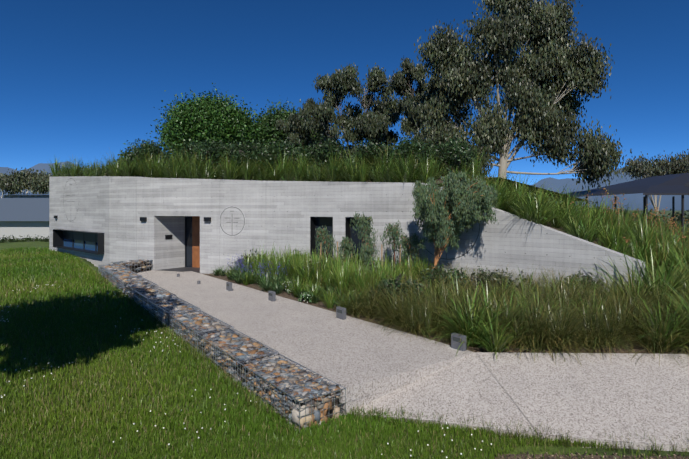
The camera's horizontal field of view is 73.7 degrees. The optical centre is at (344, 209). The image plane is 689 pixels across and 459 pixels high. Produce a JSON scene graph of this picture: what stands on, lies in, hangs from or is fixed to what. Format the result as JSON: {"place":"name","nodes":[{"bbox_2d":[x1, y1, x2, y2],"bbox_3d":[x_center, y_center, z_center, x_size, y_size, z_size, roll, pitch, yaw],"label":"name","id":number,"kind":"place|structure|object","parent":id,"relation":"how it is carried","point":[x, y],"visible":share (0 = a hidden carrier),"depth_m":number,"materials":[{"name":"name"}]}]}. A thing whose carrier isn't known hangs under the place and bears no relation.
{"place":"outdoors","nodes":[
{"label":"outdoors","id":0,"kind":"place"},
{"bbox_2d":[275,97,330,149],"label":"eucalypt tree","id":1,"kind":"object","parent":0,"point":[292,124],"visible":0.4,"depth_m":46.51,"materials":[{"name":"green plant"}]},
{"bbox_2d":[0,239,688,458],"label":"lawn ground","id":2,"kind":"structure","parent":0,"point":[529,450],"depth_m":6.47,"materials":[{"name":"green plant"}]},
{"bbox_2d":[0,235,24,242],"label":"hedge shrub","id":3,"kind":"object","parent":2,"relation":"on","point":[2,240],"visible":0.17,"depth_m":44.27,"materials":[{"name":"green plant"}]},
{"bbox_2d":[5,234,41,242],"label":"hedge shrub","id":4,"kind":"object","parent":2,"relation":"on","point":[21,240],"visible":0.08,"depth_m":44.49,"materials":[{"name":"green plant"}]},
{"bbox_2d":[0,194,48,239],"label":"neighbour house","id":5,"kind":"structure","parent":2,"relation":"on","point":[22,215],"depth_m":56.00,"materials":[{"name":"grey"}]},
{"bbox_2d":[23,236,48,241],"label":"hedge shrub","id":6,"kind":"object","parent":2,"relation":"on","point":[43,240],"visible":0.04,"depth_m":44.06,"materials":[{"name":"green plant"}]},
{"bbox_2d":[115,143,163,164],"bbox_3d":[-16.382,-1.331,38.368,4.538,8.119,5.559,0,0,30],"label":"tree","id":7,"kind":"object","parent":2,"relation":"on","point":[125,153],"depth_m":37.19,"materials":[{"name":"green plant"}]},
{"bbox_2d":[158,142,180,166],"bbox_3d":[-16.026,-1.528,41.129,5.734,8.496,6.291,0,0,1],"label":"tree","id":8,"kind":"object","parent":2,"relation":"on","point":[168,152],"visible":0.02,"depth_m":39.13,"materials":[{"name":"green plant"}]},
{"bbox_2d":[146,83,267,153],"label":"round broadleaf tree","id":9,"kind":"object","parent":2,"relation":"on","point":[207,118],"visible":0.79,"depth_m":44.87,"materials":[{"name":"green plant"}]},
{"bbox_2d":[99,259,342,428],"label":"gabion stones","id":10,"kind":"object","parent":2,"relation":"on","point":[148,290],"visible":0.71,"depth_m":7.76,"materials":[{"name":"grey stone"}]},
{"bbox_2d":[98,259,345,432],"bbox_3d":[-5.318,2.621,13.090,2.299,0.777,17.055,0,0,-31],"label":"gabion cage","id":11,"kind":"object","parent":2,"relation":"on","point":[156,307],"visible":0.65,"depth_m":8.89,"materials":[{"name":"grey metal"}]},
{"bbox_2d":[106,263,337,418],"bbox_3d":[-5.270,2.699,13.061,1.979,0.668,16.788,0,0,-31],"label":"gabion","id":12,"kind":"object","parent":2,"relation":"on","point":[134,267],"visible":0.04,"depth_m":7.75,"materials":[{"name":"grey"}]},
{"bbox_2d":[0,284,491,457],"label":"white flowers","id":13,"kind":"object","parent":2,"relation":"on","point":[195,389],"visible":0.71,"depth_m":6.91,"materials":[{"name":"white plant"}]},
{"bbox_2d":[253,97,340,164],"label":"dark tree","id":14,"kind":"object","parent":2,"relation":"on","point":[268,120],"visible":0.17,"depth_m":49.34,"materials":[{"name":"green plant"}]},
{"bbox_2d":[278,132,346,165],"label":"dark tree","id":15,"kind":"object","parent":2,"relation":"on","point":[315,137],"visible":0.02,"depth_m":47.81,"materials":[{"name":"green plant"}]},
{"bbox_2d":[308,152,354,173],"bbox_3d":[0.299,-1.135,37.629,6.998,7.695,5.303,0,0,-40],"label":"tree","id":16,"kind":"object","parent":2,"relation":"on","point":[330,166],"depth_m":36.38,"materials":[{"name":"green plant"}]},
{"bbox_2d":[49,176,644,295],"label":"chapel wall","id":17,"kind":"structure","parent":2,"relation":"on","point":[114,209],"depth_m":18.33,"materials":[{"name":"concrete"}]},
{"bbox_2d":[53,229,103,253],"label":"box window","id":18,"kind":"structure","parent":17,"relation":"on","point":[86,241],"depth_m":24.64,"materials":[{"name":"grey metal"}]},
{"bbox_2d":[54,215,210,220],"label":"wall lights","id":19,"kind":"object","parent":17,"relation":"attached to","point":[145,218],"depth_m":20.47,"materials":[{"name":"black"}]},
{"bbox_2d":[154,216,199,269],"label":"recess door","id":20,"kind":"structure","parent":17,"relation":"attached to","point":[176,241],"depth_m":21.25,"materials":[{"name":"concrete"}]},
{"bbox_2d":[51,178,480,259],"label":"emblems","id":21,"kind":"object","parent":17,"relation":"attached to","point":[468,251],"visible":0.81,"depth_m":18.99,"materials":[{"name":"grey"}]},
{"bbox_2d":[310,217,369,261],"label":"windows","id":22,"kind":"structure","parent":17,"relation":"attached to","point":[317,222],"depth_m":17.74,"materials":[{"name":"black glass"}]},
{"bbox_2d":[297,62,405,163],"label":"eucalypt tree","id":23,"kind":"object","parent":2,"relation":"on","point":[377,119],"visible":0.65,"depth_m":44.61,"materials":[{"name":"green plant"}]},
{"bbox_2d":[389,57,439,150],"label":"eucalypt tree","id":24,"kind":"object","parent":2,"relation":"on","point":[401,82],"visible":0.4,"depth_m":41.98,"materials":[{"name":"green plant"}]},
{"bbox_2d":[406,0,631,196],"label":"tree","id":25,"kind":"object","parent":2,"relation":"on","point":[539,100],"visible":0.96,"depth_m":36.47,"materials":[{"name":"green plant"}]},
{"bbox_2d":[495,454,688,458],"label":"soil","id":26,"kind":"structure","parent":2,"relation":"on","point":[564,457],"depth_m":5.39,"materials":[{"name":"brown soil"}]},
{"bbox_2d":[502,450,688,458],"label":"mulch wood chips","id":27,"kind":"object","parent":26,"relation":"on","point":[639,456],"visible":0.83,"depth_m":5.39,"materials":[{"name":"brown wood"}]},
{"bbox_2d":[617,151,686,214],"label":"tree","id":28,"kind":"object","parent":2,"relation":"on","point":[638,167],"visible":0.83,"depth_m":61.18,"materials":[{"name":"green plant"}]},
{"bbox_2d":[657,149,688,173],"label":"tree","id":29,"kind":"object","parent":2,"relation":"on","point":[682,166],"visible":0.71,"depth_m":60.26,"materials":[{"name":"green plant"}]},
{"bbox_2d":[0,161,688,209],"bbox_3d":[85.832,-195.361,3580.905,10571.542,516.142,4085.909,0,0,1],"label":"mountain range","id":30,"kind":"structure","parent":0,"point":[552,184],"depth_m":3842.11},
{"bbox_2d":[0,0,688,184],"label":"sky","id":31,"kind":"structure","parent":0,"point":[83,79],"materials":[{"name":"blue"}]},
{"bbox_2d":[207,176,591,201],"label":"green roof soil","id":32,"kind":"structure","parent":0,"point":[528,187],"depth_m":30.29,"materials":[{"name":"soil"}]},
{"bbox_2d":[120,138,169,166],"bbox_3d":[-10.573,-2.731,24.033,2.729,2.198,2.190,0,0,1],"label":"roof shrub","id":33,"kind":"object","parent":32,"relation":"on","point":[153,148],"visible":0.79,"depth_m":23.71,"materials":[{"name":"green plant"}]},
{"bbox_2d":[175,138,210,160],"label":"roof shrub","id":34,"kind":"object","parent":32,"relation":"on","point":[191,146],"visible":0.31,"depth_m":24.63,"materials":[{"name":"green plant"}]},
{"bbox_2d":[186,143,225,167],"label":"roof shrub","id":35,"kind":"object","parent":32,"relation":"on","point":[203,155],"visible":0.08,"depth_m":24.47,"materials":[{"name":"green plant"}]},
{"bbox_2d":[195,134,237,167],"bbox_3d":[-6.204,-2.605,23.231,1.937,2.231,2.889,0,0,31],"label":"roof shrub","id":36,"kind":"object","parent":32,"relation":"on","point":[218,148],"visible":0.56,"depth_m":22.72,"materials":[{"name":"green plant"}]},
{"bbox_2d":[218,136,267,171],"bbox_3d":[-4.490,-2.438,21.857,2.331,2.182,2.370,0,0,40],"label":"roof shrub","id":37,"kind":"object","parent":32,"relation":"on","point":[238,150],"visible":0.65,"depth_m":21.48,"materials":[{"name":"green plant"}]},
{"bbox_2d":[48,138,490,182],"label":"strappy roof plants","id":38,"kind":"object","parent":32,"relation":"on","point":[385,171],"visible":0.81,"depth_m":19.65,"materials":[{"name":"green plant"}]},
{"bbox_2d":[257,133,306,170],"bbox_3d":[-2.850,-2.407,21.375,2.316,2.285,2.559,0,0,1],"label":"roof shrub","id":39,"kind":"object","parent":32,"relation":"on","point":[276,150],"visible":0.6,"depth_m":20.95,"materials":[{"name":"green plant"}]},
{"bbox_2d":[303,133,349,168],"bbox_3d":[-0.876,-2.393,21.573,2.440,2.253,2.142,0,0,43],"label":"roof shrub","id":40,"kind":"object","parent":32,"relation":"on","point":[322,149],"visible":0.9,"depth_m":20.99,"materials":[{"name":"green plant"}]},
{"bbox_2d":[350,135,396,170],"bbox_3d":[1.519,-2.298,21.461,2.571,2.086,2.256,0,0,1],"label":"roof shrub","id":41,"kind":"object","parent":32,"relation":"on","point":[366,151],"visible":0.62,"depth_m":20.97,"materials":[{"name":"green plant"}]},
{"bbox_2d":[384,129,435,170],"bbox_3d":[2.867,-2.306,20.257,2.207,2.219,2.258,0,0,1],"label":"roof shrub","id":42,"kind":"object","parent":32,"relation":"on","point":[405,147],"visible":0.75,"depth_m":19.74,"materials":[{"name":"green plant"}]},
{"bbox_2d":[431,132,485,175],"bbox_3d":[4.814,-2.280,20.142,2.586,2.152,2.521,0,0,43],"label":"roof shrub","id":43,"kind":"object","parent":32,"relation":"on","point":[456,151],"visible":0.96,"depth_m":19.88,"materials":[{"name":"green plant"}]},
{"bbox_2d":[134,270,688,451],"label":"entry path","id":44,"kind":"structure","parent":0,"point":[595,396],"depth_m":7.18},
{"bbox_2d":[159,267,199,272],"bbox_3d":[-7.069,2.706,20.790,2.392,0.001,1.580,0,0,18],"label":"doorstep","id":45,"kind":"object","parent":44,"relation":"on","point":[185,269],"visible":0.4,"depth_m":20.68,"materials":[{"name":"grey concrete"}]},
{"bbox_2d":[177,274,465,350],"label":"bollard lights","id":46,"kind":"object","parent":44,"relation":"on","point":[455,338],"visible":0.85,"depth_m":10.64,"materials":[{"name":"grey concrete"}]},
{"bbox_2d":[479,356,538,433],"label":"path joints","id":47,"kind":"object","parent":44,"relation":"on","point":[509,395],"visible":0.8,"depth_m":6.66,"materials":[{"name":"grey concrete"}]},
{"bbox_2d":[202,210,688,353],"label":"garden bed soil","id":48,"kind":"structure","parent":0,"point":[319,304],"depth_m":8.93,"materials":[{"name":"brown soil"}]},
{"bbox_2d":[232,249,265,263],"bbox_3d":[-3.681,2.115,18.745,1.719,1.241,1.227,0,0,1],"label":"shrub bed","id":49,"kind":"object","parent":48,"relation":"on","point":[246,258],"visible":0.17,"depth_m":18.52,"materials":[{"name":"green plant"}]},
{"bbox_2d":[297,259,336,277],"bbox_3d":[-0.812,2.152,15.046,1.471,1.124,1.321,0,0,1],"label":"shrub bed","id":50,"kind":"object","parent":48,"relation":"on","point":[308,267],"visible":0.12,"depth_m":14.88,"materials":[{"name":"green plant"}]},
{"bbox_2d":[314,225,338,261],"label":"shrub","id":51,"kind":"object","parent":48,"relation":"on","point":[323,236],"visible":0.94,"depth_m":16.42,"materials":[{"name":"green plant"}]},
{"bbox_2d":[335,236,355,260],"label":"shrub","id":52,"kind":"object","parent":48,"relation":"on","point":[345,243],"visible":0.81,"depth_m":15.47,"materials":[{"name":"green plant"}]},
{"bbox_2d":[350,211,380,244],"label":"shrub","id":53,"kind":"object","parent":48,"relation":"on","point":[361,221],"visible":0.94,"depth_m":15.57,"materials":[{"name":"green plant"}]},
{"bbox_2d":[351,262,380,275],"bbox_3d":[0.752,2.122,13.920,1.312,1.235,1.464,0,0,1],"label":"shrub bed","id":54,"kind":"object","parent":48,"relation":"on","point":[370,268],"visible":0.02,"depth_m":13.71,"materials":[{"name":"green plant"}]},
{"bbox_2d":[355,234,379,266],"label":"shrub","id":55,"kind":"object","parent":48,"relation":"on","point":[368,249],"visible":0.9,"depth_m":14.60,"materials":[{"name":"green plant"}]},
{"bbox_2d":[320,242,418,265],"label":"sapling stakes","id":56,"kind":"object","parent":48,"relation":"on","point":[381,252],"visible":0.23,"depth_m":15.06,"materials":[{"name":"brown wood"}]},
{"bbox_2d":[380,220,405,268],"bbox_3d":[1.608,1.527,15.154,0.910,2.372,0.893,0,0,22],"label":"tree sapling","id":57,"kind":"object","parent":48,"relation":"on","point":[395,233],"visible":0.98,"depth_m":15.12,"materials":[{"name":"green plant"}]},
{"bbox_2d":[368,273,430,301],"bbox_3d":[1.481,2.167,11.709,1.794,1.114,1.024,0,0,33],"label":"shrub bed","id":58,"kind":"object","parent":48,"relation":"on","point":[396,281],"visible":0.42,"depth_m":11.54,"materials":[{"name":"green plant"}]},
{"bbox_2d":[395,232,423,262],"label":"shrub","id":59,"kind":"object","parent":48,"relation":"on","point":[410,251],"visible":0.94,"depth_m":15.02,"materials":[{"name":"green plant"}]},
{"bbox_2d":[420,140,451,176],"bbox_3d":[7.709,-1.590,38.139,5.761,8.659,5.852,0,0,24],"label":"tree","id":60,"kind":"object","parent":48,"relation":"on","point":[439,162],"visible":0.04,"depth_m":36.65,"materials":[{"name":"green plant"}]},
{"bbox_2d":[417,261,469,293],"bbox_3d":[2.767,2.110,12.940,1.487,1.242,1.575,0,0,1],"label":"shrub bed","id":61,"kind":"object","parent":48,"relation":"on","point":[431,274],"visible":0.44,"depth_m":12.92,"materials":[{"name":"green plant"}]},
{"bbox_2d":[210,169,688,365],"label":"strappy bed plants","id":62,"kind":"object","parent":48,"relation":"on","point":[654,313],"visible":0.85,"depth_m":9.93,"materials":[{"name":"green plant"}]},
{"bbox_2d":[408,170,500,267],"bbox_3d":[3.320,0.771,14.068,2.674,3.872,2.252,0,0,1],"label":"weeping gum tree","id":63,"kind":"object","parent":48,"relation":"on","point":[450,208],"visible":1,"depth_m":13.68,"materials":[{"name":"green plant"}]},
{"bbox_2d":[227,188,688,302],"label":"flowering plants","id":64,"kind":"object","parent":48,"relation":"on","point":[303,295],"visible":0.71,"depth_m":15.12,"materials":[{"name":"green plant"}]},
{"bbox_2d":[229,194,688,285],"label":"flower stems","id":65,"kind":"object","parent":48,"relation":"on","point":[241,270],"visible":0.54,"depth_m":15.51,"materials":[{"name":"green plant"}]},
{"bbox_2d":[461,266,518,294],"bbox_3d":[3.814,2.107,12.145,1.500,1.245,1.174,0,0,1],"label":"shrub bed","id":66,"kind":"object","parent":48,"relation":"on","point":[482,276],"visible":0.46,"depth_m":12.02,"materials":[{"name":"green plant"}]},
{"bbox_2d":[426,157,688,288],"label":"strappy plants","id":67,"kind":"object","parent":48,"relation":"on","point":[539,208],"visible":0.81,"depth_m":14.90,"materials":[{"name":"green plant"}]},
{"bbox_2d":[556,271,606,293],"bbox_3d":[6.387,2.155,12.224,1.388,1.142,1.190,0,0,1],"label":"shrub bed","id":68,"kind":"object","parent":48,"relation":"on","point":[589,278],"visible":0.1,"depth_m":12.09,"materials":[{"name":"green plant"}]},
{"bbox_2d":[625,210,688,217],"bbox_3d":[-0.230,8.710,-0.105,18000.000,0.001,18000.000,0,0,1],"label":"hedge","id":69,"kind":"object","parent":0,"point":[667,212],"depth_m":1283.03,"materials":[{"name":"green plant"}]},
{"bbox_2d":[0,169,20,197],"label":"gum tree","id":70,"kind":"object","parent":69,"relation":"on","point":[6,189],"visible":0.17,"depth_m":111.61,"materials":[{"name":"green plant"}]},
{"bbox_2d":[0,168,42,194],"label":"gum tree","id":71,"kind":"object","parent":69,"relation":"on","point":[18,179],"visible":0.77,"depth_m":109.66,"materials":[{"name":"green plant"}]},
{"bbox_2d":[25,169,52,193],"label":"gum tree","id":72,"kind":"object","parent":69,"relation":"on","point":[35,185],"visible":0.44,"depth_m":108.54,"materials":[{"name":"green plant"}]},
{"bbox_2d":[40,175,59,192],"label":"gum tree","id":73,"kind":"object","parent":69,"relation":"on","point":[45,185],"visible":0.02,"depth_m":107.88,"materials":[{"name":"green plant"}]},
{"bbox_2d":[551,173,688,233],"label":"dark pavilion","id":74,"kind":"structure","parent":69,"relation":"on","point":[674,184],"depth_m":32.29,"materials":[{"name":"grey metal"}]},
{"bbox_2d":[627,209,688,229],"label":"shrubs","id":75,"kind":"object","parent":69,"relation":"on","point":[665,218],"visible":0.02,"depth_m":43.55,"materials":[{"name":"green plant"}]},
{"bbox_2d":[667,209,688,224],"bbox_3d":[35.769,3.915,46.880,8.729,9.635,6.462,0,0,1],"label":"shrub","id":76,"kind":"object","parent":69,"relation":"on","point":[678,215],"visible":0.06,"depth_m":45.95,"materials":[{"name":"green plant"}]}
]}

